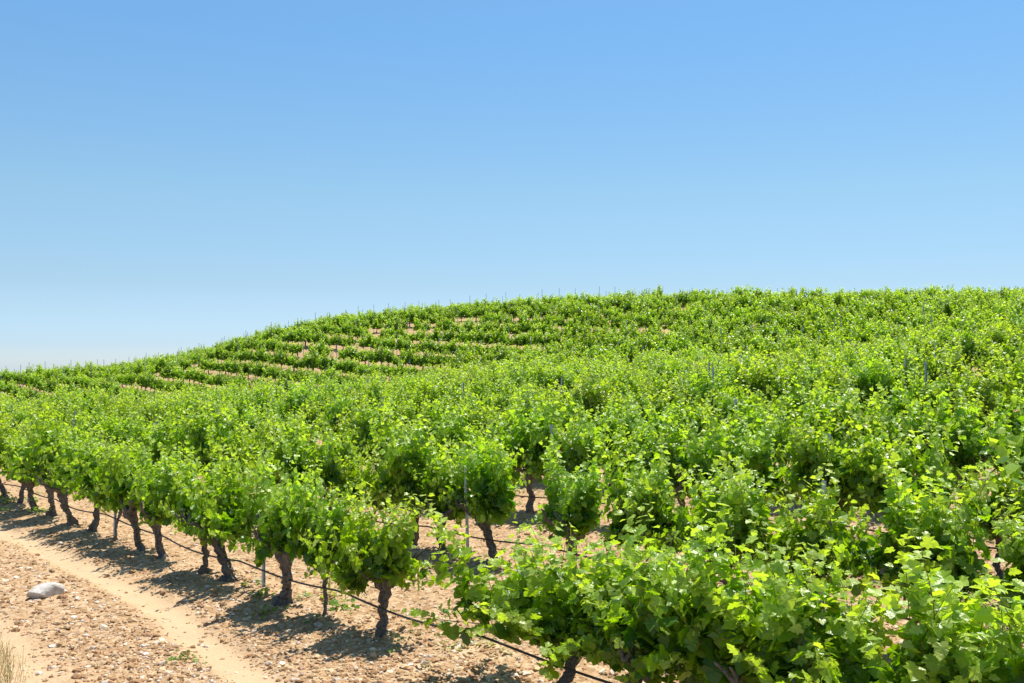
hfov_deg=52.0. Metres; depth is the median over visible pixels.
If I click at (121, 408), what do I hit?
grape vine
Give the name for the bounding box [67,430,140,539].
grape vine
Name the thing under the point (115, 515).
metal stake
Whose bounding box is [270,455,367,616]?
grape vine
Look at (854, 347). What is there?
grape vine
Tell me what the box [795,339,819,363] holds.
grape vine
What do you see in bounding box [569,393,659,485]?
grape vine
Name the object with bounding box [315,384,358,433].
grape vine
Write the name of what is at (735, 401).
metal stake
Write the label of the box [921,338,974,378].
grape vine
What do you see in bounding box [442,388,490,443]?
grape vine
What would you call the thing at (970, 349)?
grape vine
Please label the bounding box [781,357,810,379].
grape vine
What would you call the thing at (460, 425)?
grape vine
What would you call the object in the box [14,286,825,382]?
distant stakes
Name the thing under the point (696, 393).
grape vine
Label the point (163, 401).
grape vine
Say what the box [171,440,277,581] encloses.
grape vine
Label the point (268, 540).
grape vine
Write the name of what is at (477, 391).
grape vine
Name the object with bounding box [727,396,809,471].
grape vine
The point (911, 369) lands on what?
grape vine
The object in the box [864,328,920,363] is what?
grape vine
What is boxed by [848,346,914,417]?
grape vine
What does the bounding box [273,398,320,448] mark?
grape vine
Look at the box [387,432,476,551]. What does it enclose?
grape vine
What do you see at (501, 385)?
grape vine
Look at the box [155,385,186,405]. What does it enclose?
grape vine
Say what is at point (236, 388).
grape vine
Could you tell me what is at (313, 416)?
grape vine
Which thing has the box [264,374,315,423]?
grape vine
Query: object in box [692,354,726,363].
grape vine
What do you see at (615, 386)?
grape vine
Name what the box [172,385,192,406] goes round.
grape vine
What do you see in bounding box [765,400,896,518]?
grape vine
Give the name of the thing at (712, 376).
metal stake
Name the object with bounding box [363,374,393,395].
grape vine
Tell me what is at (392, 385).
grape vine
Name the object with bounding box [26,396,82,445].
grape vine
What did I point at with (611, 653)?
grape vine
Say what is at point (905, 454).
grape vine
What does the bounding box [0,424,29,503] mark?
grape vine
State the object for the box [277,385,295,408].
grape vine
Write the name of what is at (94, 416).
grape vine
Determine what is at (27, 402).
grape vine
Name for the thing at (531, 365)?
grape vine
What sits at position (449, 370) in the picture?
grape vine
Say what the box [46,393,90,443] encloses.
grape vine
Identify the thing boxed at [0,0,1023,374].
sky
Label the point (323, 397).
grape vine
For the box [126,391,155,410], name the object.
grape vine
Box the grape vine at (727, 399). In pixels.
[709,373,767,431]
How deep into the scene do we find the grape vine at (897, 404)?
18.29 m
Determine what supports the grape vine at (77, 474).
on the ground at (68, 560)
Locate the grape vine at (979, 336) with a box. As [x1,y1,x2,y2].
[976,314,1015,344]
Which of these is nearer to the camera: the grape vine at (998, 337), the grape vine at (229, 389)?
the grape vine at (998, 337)
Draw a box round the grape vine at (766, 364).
[751,350,782,376]
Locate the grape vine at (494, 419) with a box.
[479,393,517,440]
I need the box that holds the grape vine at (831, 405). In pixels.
[797,377,888,437]
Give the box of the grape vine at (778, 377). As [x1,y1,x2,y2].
[756,345,809,404]
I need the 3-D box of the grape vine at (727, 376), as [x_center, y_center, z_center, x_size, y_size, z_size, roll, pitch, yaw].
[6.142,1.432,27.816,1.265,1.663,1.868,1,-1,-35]
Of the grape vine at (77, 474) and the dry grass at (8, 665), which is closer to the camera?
the dry grass at (8, 665)
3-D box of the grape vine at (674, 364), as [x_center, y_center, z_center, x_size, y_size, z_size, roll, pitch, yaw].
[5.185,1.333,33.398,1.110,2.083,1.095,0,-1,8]
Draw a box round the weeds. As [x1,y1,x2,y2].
[0,474,996,666]
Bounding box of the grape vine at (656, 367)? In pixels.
[643,347,670,378]
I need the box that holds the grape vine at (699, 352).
[679,348,712,365]
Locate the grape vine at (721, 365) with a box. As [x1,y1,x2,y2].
[709,348,762,373]
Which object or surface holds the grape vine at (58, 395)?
on the ground at (68, 560)
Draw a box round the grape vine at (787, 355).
[765,347,793,359]
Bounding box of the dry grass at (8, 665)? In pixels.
[0,622,81,682]
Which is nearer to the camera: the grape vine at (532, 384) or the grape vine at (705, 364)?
the grape vine at (532, 384)
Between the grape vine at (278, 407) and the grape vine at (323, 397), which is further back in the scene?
the grape vine at (323, 397)
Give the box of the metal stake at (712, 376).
[712,367,713,415]
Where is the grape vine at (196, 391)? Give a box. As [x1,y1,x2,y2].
[178,383,214,403]
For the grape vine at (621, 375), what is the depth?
31.23 m
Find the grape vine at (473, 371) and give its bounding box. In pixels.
[469,362,493,390]
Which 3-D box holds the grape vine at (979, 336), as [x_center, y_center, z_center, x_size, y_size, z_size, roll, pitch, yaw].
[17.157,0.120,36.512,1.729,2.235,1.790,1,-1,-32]
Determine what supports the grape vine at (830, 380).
on the ground at (68, 560)
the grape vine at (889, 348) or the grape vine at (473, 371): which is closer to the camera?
the grape vine at (889, 348)
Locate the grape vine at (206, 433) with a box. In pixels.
[174,394,269,474]
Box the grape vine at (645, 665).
[491,502,716,682]
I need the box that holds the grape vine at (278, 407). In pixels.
[254,394,286,430]
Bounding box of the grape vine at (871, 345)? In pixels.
[866,337,882,358]
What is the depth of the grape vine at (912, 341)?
29.71 m
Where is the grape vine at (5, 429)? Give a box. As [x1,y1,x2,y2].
[0,412,31,497]
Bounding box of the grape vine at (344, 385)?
[329,377,357,400]
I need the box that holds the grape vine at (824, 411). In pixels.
[768,371,887,463]
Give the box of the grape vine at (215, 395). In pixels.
[193,383,230,408]
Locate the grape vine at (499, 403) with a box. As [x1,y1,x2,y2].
[471,380,509,418]
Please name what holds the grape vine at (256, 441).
on the ground at (68, 560)
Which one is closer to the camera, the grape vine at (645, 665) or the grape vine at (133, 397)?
the grape vine at (645, 665)
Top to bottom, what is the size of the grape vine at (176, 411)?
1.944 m
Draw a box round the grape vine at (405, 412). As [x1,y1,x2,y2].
[394,394,438,440]
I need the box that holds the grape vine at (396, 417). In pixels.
[365,391,416,424]
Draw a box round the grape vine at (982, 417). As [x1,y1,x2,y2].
[921,382,996,472]
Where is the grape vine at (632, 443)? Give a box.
[583,417,683,493]
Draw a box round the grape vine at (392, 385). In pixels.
[383,375,397,391]
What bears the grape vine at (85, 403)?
on the ground at (68, 560)
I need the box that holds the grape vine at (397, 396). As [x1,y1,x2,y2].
[377,381,407,419]
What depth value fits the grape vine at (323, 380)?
44.12 m
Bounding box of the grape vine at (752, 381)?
[701,347,783,415]
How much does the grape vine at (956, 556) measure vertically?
1.919 m
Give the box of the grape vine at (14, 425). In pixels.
[0,403,30,428]
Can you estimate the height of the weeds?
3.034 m
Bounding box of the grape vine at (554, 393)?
[526,374,586,416]
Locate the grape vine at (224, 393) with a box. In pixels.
[217,385,252,408]
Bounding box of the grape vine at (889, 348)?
[880,334,933,375]
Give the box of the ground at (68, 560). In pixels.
[0,308,1023,682]
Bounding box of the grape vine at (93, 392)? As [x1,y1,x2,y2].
[87,386,105,398]
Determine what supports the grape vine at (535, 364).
on the ground at (68, 560)
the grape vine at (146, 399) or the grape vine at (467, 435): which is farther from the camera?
the grape vine at (146, 399)
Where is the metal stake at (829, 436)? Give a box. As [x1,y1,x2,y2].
[827,434,832,521]
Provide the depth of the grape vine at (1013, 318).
30.55 m
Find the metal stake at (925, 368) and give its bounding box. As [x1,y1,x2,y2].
[924,362,926,390]
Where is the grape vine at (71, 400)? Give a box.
[54,388,83,413]
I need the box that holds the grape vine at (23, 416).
[8,401,37,433]
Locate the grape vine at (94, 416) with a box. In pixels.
[72,398,121,439]
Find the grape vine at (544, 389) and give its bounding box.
[539,384,566,403]
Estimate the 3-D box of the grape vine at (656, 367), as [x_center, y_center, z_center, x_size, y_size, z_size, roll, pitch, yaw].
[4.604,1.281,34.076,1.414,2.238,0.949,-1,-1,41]
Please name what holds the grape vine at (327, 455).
on the ground at (68, 560)
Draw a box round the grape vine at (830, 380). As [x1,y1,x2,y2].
[810,356,878,418]
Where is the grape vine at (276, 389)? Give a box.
[266,377,285,402]
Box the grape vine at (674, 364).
[658,352,686,381]
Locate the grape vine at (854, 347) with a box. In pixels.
[840,337,872,353]
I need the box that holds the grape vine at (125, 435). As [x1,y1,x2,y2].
[121,419,156,466]
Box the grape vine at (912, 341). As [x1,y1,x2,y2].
[891,327,966,369]
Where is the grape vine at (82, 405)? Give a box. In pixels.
[70,394,93,424]
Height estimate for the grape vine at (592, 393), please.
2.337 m
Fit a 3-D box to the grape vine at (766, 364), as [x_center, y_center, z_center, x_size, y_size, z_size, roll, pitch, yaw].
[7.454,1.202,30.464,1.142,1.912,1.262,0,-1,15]
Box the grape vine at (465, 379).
[448,368,473,395]
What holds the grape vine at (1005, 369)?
on the ground at (68, 560)
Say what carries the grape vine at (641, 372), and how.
on the ground at (68, 560)
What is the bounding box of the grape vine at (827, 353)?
[803,348,848,371]
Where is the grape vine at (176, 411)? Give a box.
[156,391,199,433]
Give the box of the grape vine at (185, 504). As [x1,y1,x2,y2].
[158,443,231,573]
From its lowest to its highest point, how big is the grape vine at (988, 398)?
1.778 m
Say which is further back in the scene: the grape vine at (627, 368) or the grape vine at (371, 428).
the grape vine at (627, 368)
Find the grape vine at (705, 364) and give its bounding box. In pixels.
[687,352,718,382]
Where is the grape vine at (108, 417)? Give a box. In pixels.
[85,400,128,445]
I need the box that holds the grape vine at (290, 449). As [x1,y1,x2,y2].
[250,404,340,494]
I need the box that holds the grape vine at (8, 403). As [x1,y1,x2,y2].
[0,396,24,416]
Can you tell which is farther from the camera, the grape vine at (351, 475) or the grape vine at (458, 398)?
the grape vine at (458, 398)
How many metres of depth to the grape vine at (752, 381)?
24.18 m
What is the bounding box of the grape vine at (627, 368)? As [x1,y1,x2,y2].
[606,357,636,387]
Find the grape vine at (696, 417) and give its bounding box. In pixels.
[676,390,723,439]
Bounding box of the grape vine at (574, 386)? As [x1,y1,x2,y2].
[562,373,594,398]
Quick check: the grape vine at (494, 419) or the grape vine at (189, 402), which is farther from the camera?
the grape vine at (189, 402)
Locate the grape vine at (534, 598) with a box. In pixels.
[401,493,641,682]
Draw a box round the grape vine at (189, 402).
[158,388,215,430]
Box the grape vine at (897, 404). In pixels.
[864,371,931,442]
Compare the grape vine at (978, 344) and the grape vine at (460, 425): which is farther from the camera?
the grape vine at (978, 344)
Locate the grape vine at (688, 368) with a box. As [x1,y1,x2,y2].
[671,350,694,374]
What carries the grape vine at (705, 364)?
on the ground at (68, 560)
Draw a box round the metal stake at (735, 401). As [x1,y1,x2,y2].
[734,397,737,441]
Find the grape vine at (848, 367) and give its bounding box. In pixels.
[830,349,868,385]
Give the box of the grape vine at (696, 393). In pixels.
[678,363,736,416]
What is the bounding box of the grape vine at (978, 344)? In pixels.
[959,328,1006,377]
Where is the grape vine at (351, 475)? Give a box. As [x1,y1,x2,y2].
[327,443,402,518]
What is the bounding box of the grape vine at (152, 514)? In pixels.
[124,442,205,558]
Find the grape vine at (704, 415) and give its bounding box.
[698,399,739,453]
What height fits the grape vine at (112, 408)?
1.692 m
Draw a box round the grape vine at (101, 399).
[89,385,124,425]
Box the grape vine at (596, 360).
[577,354,618,374]
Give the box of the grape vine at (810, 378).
[786,357,833,400]
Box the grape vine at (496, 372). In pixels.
[472,359,515,391]
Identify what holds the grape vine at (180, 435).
on the ground at (68, 560)
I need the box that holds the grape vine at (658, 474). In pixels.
[596,433,698,558]
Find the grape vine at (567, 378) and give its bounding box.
[546,359,586,401]
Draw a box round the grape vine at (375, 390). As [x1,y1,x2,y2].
[360,370,394,408]
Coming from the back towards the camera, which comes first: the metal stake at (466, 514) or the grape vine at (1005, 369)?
the grape vine at (1005, 369)
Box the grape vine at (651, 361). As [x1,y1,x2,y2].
[640,357,665,376]
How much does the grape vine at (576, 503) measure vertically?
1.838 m
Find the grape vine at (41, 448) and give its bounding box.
[13,399,88,515]
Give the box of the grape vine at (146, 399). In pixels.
[127,394,159,430]
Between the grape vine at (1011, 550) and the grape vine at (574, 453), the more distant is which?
the grape vine at (574, 453)
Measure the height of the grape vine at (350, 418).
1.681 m
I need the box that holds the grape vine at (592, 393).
[563,360,612,427]
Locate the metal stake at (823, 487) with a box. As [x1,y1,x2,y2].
[820,481,825,610]
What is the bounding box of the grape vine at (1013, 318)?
[1004,297,1023,342]
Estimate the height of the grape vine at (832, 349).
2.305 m
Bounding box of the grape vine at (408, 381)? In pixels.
[403,369,447,390]
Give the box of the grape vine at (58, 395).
[38,383,83,412]
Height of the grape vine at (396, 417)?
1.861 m
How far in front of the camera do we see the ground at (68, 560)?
12.42 m
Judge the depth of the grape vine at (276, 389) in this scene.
36.08 m
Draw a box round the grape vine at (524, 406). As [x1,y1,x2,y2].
[492,383,562,441]
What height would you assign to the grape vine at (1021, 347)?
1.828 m
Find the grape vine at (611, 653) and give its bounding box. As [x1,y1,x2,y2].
[566,550,750,682]
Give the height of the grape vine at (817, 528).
1.765 m
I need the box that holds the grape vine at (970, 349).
[937,312,981,368]
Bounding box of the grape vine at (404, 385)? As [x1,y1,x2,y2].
[391,372,426,397]
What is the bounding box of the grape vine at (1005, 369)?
[970,345,1023,419]
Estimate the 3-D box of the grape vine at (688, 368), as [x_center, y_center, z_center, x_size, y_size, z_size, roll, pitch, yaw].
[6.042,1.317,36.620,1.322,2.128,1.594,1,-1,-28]
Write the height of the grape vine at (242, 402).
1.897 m
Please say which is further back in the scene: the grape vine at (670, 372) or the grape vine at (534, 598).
the grape vine at (670, 372)
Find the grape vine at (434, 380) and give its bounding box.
[419,369,453,398]
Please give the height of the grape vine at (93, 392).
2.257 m
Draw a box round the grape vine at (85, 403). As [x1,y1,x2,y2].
[74,379,116,426]
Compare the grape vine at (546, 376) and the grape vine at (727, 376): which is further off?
the grape vine at (546, 376)
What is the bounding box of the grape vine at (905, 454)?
[816,415,990,521]
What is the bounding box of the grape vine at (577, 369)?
[558,355,602,376]
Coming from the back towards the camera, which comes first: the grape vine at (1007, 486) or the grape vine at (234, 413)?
the grape vine at (234, 413)
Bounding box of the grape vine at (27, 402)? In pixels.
[20,396,48,415]
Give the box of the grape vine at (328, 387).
[311,372,345,398]
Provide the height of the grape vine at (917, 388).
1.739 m
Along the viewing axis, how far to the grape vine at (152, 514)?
14.63 m
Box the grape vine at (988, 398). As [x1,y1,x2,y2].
[927,361,1019,416]
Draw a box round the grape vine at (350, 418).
[333,397,375,431]
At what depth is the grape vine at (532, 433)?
17.21 m
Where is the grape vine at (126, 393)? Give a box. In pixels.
[107,382,136,407]
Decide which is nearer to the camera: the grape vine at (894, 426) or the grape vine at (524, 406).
the grape vine at (894, 426)
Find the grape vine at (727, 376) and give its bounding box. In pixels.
[718,368,740,385]
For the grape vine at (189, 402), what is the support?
on the ground at (68, 560)
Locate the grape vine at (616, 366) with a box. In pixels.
[595,358,623,373]
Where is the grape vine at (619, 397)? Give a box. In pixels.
[590,384,653,423]
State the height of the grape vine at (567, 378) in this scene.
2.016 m
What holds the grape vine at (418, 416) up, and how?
on the ground at (68, 560)
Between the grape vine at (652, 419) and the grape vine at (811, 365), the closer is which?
the grape vine at (652, 419)
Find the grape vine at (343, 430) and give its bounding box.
[312,407,367,463]
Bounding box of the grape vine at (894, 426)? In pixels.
[857,382,942,474]
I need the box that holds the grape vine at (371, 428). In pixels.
[346,389,427,479]
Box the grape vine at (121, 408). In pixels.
[116,390,156,431]
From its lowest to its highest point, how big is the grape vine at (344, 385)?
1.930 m
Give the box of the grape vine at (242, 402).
[230,386,251,419]
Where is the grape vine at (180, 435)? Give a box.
[157,399,210,473]
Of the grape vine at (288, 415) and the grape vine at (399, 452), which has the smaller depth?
the grape vine at (399, 452)
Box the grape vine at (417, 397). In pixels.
[397,374,448,417]
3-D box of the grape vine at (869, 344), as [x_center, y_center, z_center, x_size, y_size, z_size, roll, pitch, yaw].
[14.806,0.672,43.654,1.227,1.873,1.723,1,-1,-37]
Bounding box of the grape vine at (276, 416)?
[252,405,295,451]
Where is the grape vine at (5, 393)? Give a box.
[2,392,11,400]
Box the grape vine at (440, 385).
[407,368,474,414]
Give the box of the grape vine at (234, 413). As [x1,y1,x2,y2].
[216,400,252,430]
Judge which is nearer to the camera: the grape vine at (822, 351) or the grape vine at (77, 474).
the grape vine at (77, 474)
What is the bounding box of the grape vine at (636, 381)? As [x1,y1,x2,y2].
[614,371,667,406]
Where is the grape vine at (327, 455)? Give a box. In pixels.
[296,412,369,518]
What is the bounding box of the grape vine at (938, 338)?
[931,327,956,346]
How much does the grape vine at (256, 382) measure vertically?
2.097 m
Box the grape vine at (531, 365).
[520,352,553,378]
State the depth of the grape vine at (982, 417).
17.29 m
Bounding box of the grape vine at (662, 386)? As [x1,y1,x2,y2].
[640,370,693,411]
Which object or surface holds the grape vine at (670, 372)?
on the ground at (68, 560)
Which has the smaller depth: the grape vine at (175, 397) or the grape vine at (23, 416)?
the grape vine at (23, 416)
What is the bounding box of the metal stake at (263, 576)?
[262,482,264,586]
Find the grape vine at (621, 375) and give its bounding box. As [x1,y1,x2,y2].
[599,360,637,396]
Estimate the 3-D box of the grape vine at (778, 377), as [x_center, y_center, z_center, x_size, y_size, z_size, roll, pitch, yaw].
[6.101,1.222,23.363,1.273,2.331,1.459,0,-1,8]
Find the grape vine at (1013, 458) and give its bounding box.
[986,419,1023,481]
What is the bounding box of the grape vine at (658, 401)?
[608,382,708,426]
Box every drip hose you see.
[0,483,612,682]
[232,492,918,622]
[516,495,998,549]
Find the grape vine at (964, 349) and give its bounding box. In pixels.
[945,327,985,372]
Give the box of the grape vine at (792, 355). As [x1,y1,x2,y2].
[764,348,796,370]
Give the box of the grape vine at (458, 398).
[441,384,484,412]
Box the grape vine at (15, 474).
[0,417,57,510]
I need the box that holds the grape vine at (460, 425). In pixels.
[425,397,487,465]
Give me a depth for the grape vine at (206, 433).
20.01 m
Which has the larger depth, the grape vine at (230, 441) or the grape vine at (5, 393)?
the grape vine at (5, 393)
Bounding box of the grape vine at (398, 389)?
[389,379,410,400]
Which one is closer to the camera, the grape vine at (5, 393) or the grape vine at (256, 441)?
the grape vine at (256, 441)
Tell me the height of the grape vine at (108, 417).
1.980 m
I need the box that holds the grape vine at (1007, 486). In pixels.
[950,446,1023,578]
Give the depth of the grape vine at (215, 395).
33.28 m
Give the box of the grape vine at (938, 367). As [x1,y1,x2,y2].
[919,336,979,396]
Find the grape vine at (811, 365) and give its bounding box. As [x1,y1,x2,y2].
[800,344,857,385]
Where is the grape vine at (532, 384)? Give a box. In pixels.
[508,371,546,400]
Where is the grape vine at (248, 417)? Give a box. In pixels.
[227,398,272,438]
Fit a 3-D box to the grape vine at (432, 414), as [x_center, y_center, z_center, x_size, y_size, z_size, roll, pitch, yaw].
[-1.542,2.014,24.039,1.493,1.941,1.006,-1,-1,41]
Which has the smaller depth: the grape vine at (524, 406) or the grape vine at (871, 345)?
the grape vine at (524, 406)
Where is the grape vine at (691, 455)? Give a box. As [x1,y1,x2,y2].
[629,402,737,530]
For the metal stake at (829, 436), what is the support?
on the ground at (68, 560)
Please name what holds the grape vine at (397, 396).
on the ground at (68, 560)
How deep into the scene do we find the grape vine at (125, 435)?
22.73 m
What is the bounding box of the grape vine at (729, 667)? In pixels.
[612,491,884,682]
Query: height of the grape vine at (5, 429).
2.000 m
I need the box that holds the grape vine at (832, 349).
[804,333,855,362]
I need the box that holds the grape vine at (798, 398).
[760,367,817,462]
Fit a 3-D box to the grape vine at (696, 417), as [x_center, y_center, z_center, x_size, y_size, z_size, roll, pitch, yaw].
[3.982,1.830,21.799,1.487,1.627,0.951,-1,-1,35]
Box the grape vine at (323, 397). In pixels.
[310,380,337,412]
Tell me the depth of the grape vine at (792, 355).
40.01 m
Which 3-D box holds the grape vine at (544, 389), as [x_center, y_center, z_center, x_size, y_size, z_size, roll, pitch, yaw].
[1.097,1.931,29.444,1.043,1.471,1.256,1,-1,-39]
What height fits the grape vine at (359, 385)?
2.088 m
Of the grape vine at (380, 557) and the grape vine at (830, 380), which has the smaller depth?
the grape vine at (380, 557)
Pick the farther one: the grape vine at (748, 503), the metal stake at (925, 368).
the metal stake at (925, 368)
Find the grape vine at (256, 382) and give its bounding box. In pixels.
[238,377,272,401]
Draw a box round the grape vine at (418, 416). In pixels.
[380,411,438,457]
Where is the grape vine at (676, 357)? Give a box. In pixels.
[657,351,687,364]
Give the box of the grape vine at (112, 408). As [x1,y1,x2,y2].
[101,398,125,419]
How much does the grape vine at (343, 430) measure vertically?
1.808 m
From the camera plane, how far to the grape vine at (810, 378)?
26.01 m
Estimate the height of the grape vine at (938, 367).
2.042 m
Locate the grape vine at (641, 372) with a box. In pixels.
[628,361,659,390]
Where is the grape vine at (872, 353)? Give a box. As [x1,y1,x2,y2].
[844,339,880,378]
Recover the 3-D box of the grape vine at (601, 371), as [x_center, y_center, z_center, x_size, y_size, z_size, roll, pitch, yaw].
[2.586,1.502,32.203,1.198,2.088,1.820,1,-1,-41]
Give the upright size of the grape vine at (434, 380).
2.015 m
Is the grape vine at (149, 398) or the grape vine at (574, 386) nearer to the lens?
the grape vine at (574, 386)
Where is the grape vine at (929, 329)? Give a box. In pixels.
[909,321,949,341]
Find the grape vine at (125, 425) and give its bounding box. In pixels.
[96,405,154,449]
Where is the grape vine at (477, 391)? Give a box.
[453,369,498,403]
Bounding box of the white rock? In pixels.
[26,582,64,598]
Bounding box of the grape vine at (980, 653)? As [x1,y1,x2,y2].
[775,527,1023,682]
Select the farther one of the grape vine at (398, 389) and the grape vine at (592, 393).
the grape vine at (398, 389)
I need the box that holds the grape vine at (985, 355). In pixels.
[973,325,1018,373]
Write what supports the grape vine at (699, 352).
on the ground at (68, 560)
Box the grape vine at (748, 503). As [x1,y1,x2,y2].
[645,450,804,584]
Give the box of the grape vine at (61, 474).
[37,410,100,525]
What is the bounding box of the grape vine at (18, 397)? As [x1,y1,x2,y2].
[7,390,40,409]
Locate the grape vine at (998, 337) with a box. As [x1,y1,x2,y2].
[980,312,1023,360]
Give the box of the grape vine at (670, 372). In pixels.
[646,360,696,394]
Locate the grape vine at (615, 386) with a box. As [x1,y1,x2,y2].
[578,363,633,408]
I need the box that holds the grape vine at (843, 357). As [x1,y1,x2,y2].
[829,344,869,365]
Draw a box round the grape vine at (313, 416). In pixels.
[305,396,334,443]
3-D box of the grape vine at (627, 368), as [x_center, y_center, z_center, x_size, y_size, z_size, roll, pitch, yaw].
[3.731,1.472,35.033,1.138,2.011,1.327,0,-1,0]
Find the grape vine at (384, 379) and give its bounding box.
[365,372,388,387]
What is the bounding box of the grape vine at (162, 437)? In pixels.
[129,406,181,470]
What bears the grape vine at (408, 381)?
on the ground at (68, 560)
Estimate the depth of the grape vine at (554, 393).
25.44 m
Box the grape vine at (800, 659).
[677,538,1019,682]
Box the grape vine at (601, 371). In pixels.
[568,357,608,392]
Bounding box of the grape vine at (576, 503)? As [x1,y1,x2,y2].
[527,434,613,560]
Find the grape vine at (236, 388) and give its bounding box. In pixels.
[227,381,247,399]
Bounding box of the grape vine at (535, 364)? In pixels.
[523,355,549,372]
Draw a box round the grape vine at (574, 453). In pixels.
[547,403,613,487]
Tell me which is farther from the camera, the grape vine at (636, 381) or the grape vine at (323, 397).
the grape vine at (323, 397)
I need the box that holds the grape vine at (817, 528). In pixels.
[745,463,880,596]
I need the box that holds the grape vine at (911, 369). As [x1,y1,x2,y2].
[873,346,934,399]
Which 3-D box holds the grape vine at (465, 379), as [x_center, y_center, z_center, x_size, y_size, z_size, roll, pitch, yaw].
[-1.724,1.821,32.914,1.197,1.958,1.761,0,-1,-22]
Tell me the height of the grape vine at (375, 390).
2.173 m
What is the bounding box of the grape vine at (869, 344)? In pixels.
[857,335,882,348]
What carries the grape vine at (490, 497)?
on the ground at (68, 560)
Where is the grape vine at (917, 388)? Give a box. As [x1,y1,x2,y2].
[900,363,970,417]
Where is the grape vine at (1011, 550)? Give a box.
[965,491,1023,628]
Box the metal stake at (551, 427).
[550,425,553,479]
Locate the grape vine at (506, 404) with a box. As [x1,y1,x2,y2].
[501,378,543,414]
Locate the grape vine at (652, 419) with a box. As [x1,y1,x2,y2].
[621,397,690,451]
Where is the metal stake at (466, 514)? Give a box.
[463,445,468,546]
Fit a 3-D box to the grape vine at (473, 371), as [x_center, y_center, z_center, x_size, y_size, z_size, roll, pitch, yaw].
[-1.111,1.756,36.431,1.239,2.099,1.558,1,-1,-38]
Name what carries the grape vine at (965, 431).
on the ground at (68, 560)
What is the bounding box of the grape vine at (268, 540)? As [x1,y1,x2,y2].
[231,443,315,605]
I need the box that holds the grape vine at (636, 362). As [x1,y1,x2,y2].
[632,350,664,370]
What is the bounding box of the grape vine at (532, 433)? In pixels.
[481,394,565,512]
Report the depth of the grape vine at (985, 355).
25.42 m
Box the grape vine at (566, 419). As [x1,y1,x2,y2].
[549,385,597,452]
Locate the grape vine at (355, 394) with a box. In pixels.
[344,384,364,414]
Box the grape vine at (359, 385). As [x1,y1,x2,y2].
[343,371,379,395]
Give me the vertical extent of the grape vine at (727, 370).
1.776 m
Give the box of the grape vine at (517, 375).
[505,360,538,390]
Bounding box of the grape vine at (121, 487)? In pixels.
[94,424,186,550]
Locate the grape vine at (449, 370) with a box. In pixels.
[433,361,464,383]
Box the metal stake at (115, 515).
[113,513,116,535]
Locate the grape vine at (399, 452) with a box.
[362,404,473,545]
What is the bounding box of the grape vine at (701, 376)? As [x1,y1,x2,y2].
[680,366,727,396]
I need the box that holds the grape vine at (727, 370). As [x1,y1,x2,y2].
[717,360,740,384]
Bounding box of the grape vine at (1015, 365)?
[994,350,1023,417]
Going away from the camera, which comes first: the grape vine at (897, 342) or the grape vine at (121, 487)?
the grape vine at (121, 487)
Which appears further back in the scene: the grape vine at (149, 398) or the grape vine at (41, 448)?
the grape vine at (149, 398)
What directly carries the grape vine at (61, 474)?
on the ground at (68, 560)
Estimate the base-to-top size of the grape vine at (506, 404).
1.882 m
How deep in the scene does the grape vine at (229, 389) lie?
38.16 m
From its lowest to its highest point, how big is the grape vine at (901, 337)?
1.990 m
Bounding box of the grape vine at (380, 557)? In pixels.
[297,481,449,637]
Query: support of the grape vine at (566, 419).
on the ground at (68, 560)
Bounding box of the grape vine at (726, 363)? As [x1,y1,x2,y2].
[713,353,735,367]
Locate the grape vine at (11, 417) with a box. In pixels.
[0,399,12,468]
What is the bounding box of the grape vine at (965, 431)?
[896,376,1023,505]
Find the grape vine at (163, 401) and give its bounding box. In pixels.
[134,389,187,432]
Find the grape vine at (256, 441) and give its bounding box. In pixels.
[223,410,303,516]
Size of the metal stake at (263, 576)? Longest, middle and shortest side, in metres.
1.670 x 0.052 x 0.030 m
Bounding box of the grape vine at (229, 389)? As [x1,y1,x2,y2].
[222,380,238,397]
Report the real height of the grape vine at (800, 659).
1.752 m
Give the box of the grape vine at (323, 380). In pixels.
[322,374,337,392]
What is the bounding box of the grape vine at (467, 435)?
[441,418,524,484]
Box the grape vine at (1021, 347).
[1005,330,1023,373]
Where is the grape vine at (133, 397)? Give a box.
[122,390,148,404]
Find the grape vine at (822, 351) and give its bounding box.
[817,344,845,357]
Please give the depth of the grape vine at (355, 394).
31.92 m
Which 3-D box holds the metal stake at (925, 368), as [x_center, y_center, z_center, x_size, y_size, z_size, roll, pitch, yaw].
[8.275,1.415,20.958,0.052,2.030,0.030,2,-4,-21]
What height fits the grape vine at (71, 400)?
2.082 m
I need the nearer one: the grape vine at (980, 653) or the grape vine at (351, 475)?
the grape vine at (980, 653)
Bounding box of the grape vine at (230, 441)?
[196,417,275,498]
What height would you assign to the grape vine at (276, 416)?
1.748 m
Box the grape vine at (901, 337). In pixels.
[899,329,933,343]
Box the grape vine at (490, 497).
[452,420,530,564]
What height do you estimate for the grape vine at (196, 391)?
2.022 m
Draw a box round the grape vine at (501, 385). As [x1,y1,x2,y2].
[477,370,517,403]
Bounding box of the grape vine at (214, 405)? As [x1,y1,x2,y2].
[185,391,237,425]
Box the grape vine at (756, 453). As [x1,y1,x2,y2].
[700,401,802,507]
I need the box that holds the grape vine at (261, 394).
[237,376,285,418]
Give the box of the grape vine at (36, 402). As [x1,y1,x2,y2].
[26,392,50,411]
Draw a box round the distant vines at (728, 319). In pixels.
[0,283,1023,659]
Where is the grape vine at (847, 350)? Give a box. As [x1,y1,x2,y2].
[826,338,868,362]
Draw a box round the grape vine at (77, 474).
[52,425,129,531]
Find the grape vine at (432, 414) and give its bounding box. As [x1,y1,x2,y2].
[415,387,470,438]
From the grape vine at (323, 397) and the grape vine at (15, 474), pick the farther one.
the grape vine at (323, 397)
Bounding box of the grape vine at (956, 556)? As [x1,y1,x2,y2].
[811,447,1001,623]
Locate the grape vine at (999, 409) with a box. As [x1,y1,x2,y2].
[979,385,1023,435]
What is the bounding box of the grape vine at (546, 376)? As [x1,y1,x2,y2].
[520,357,563,393]

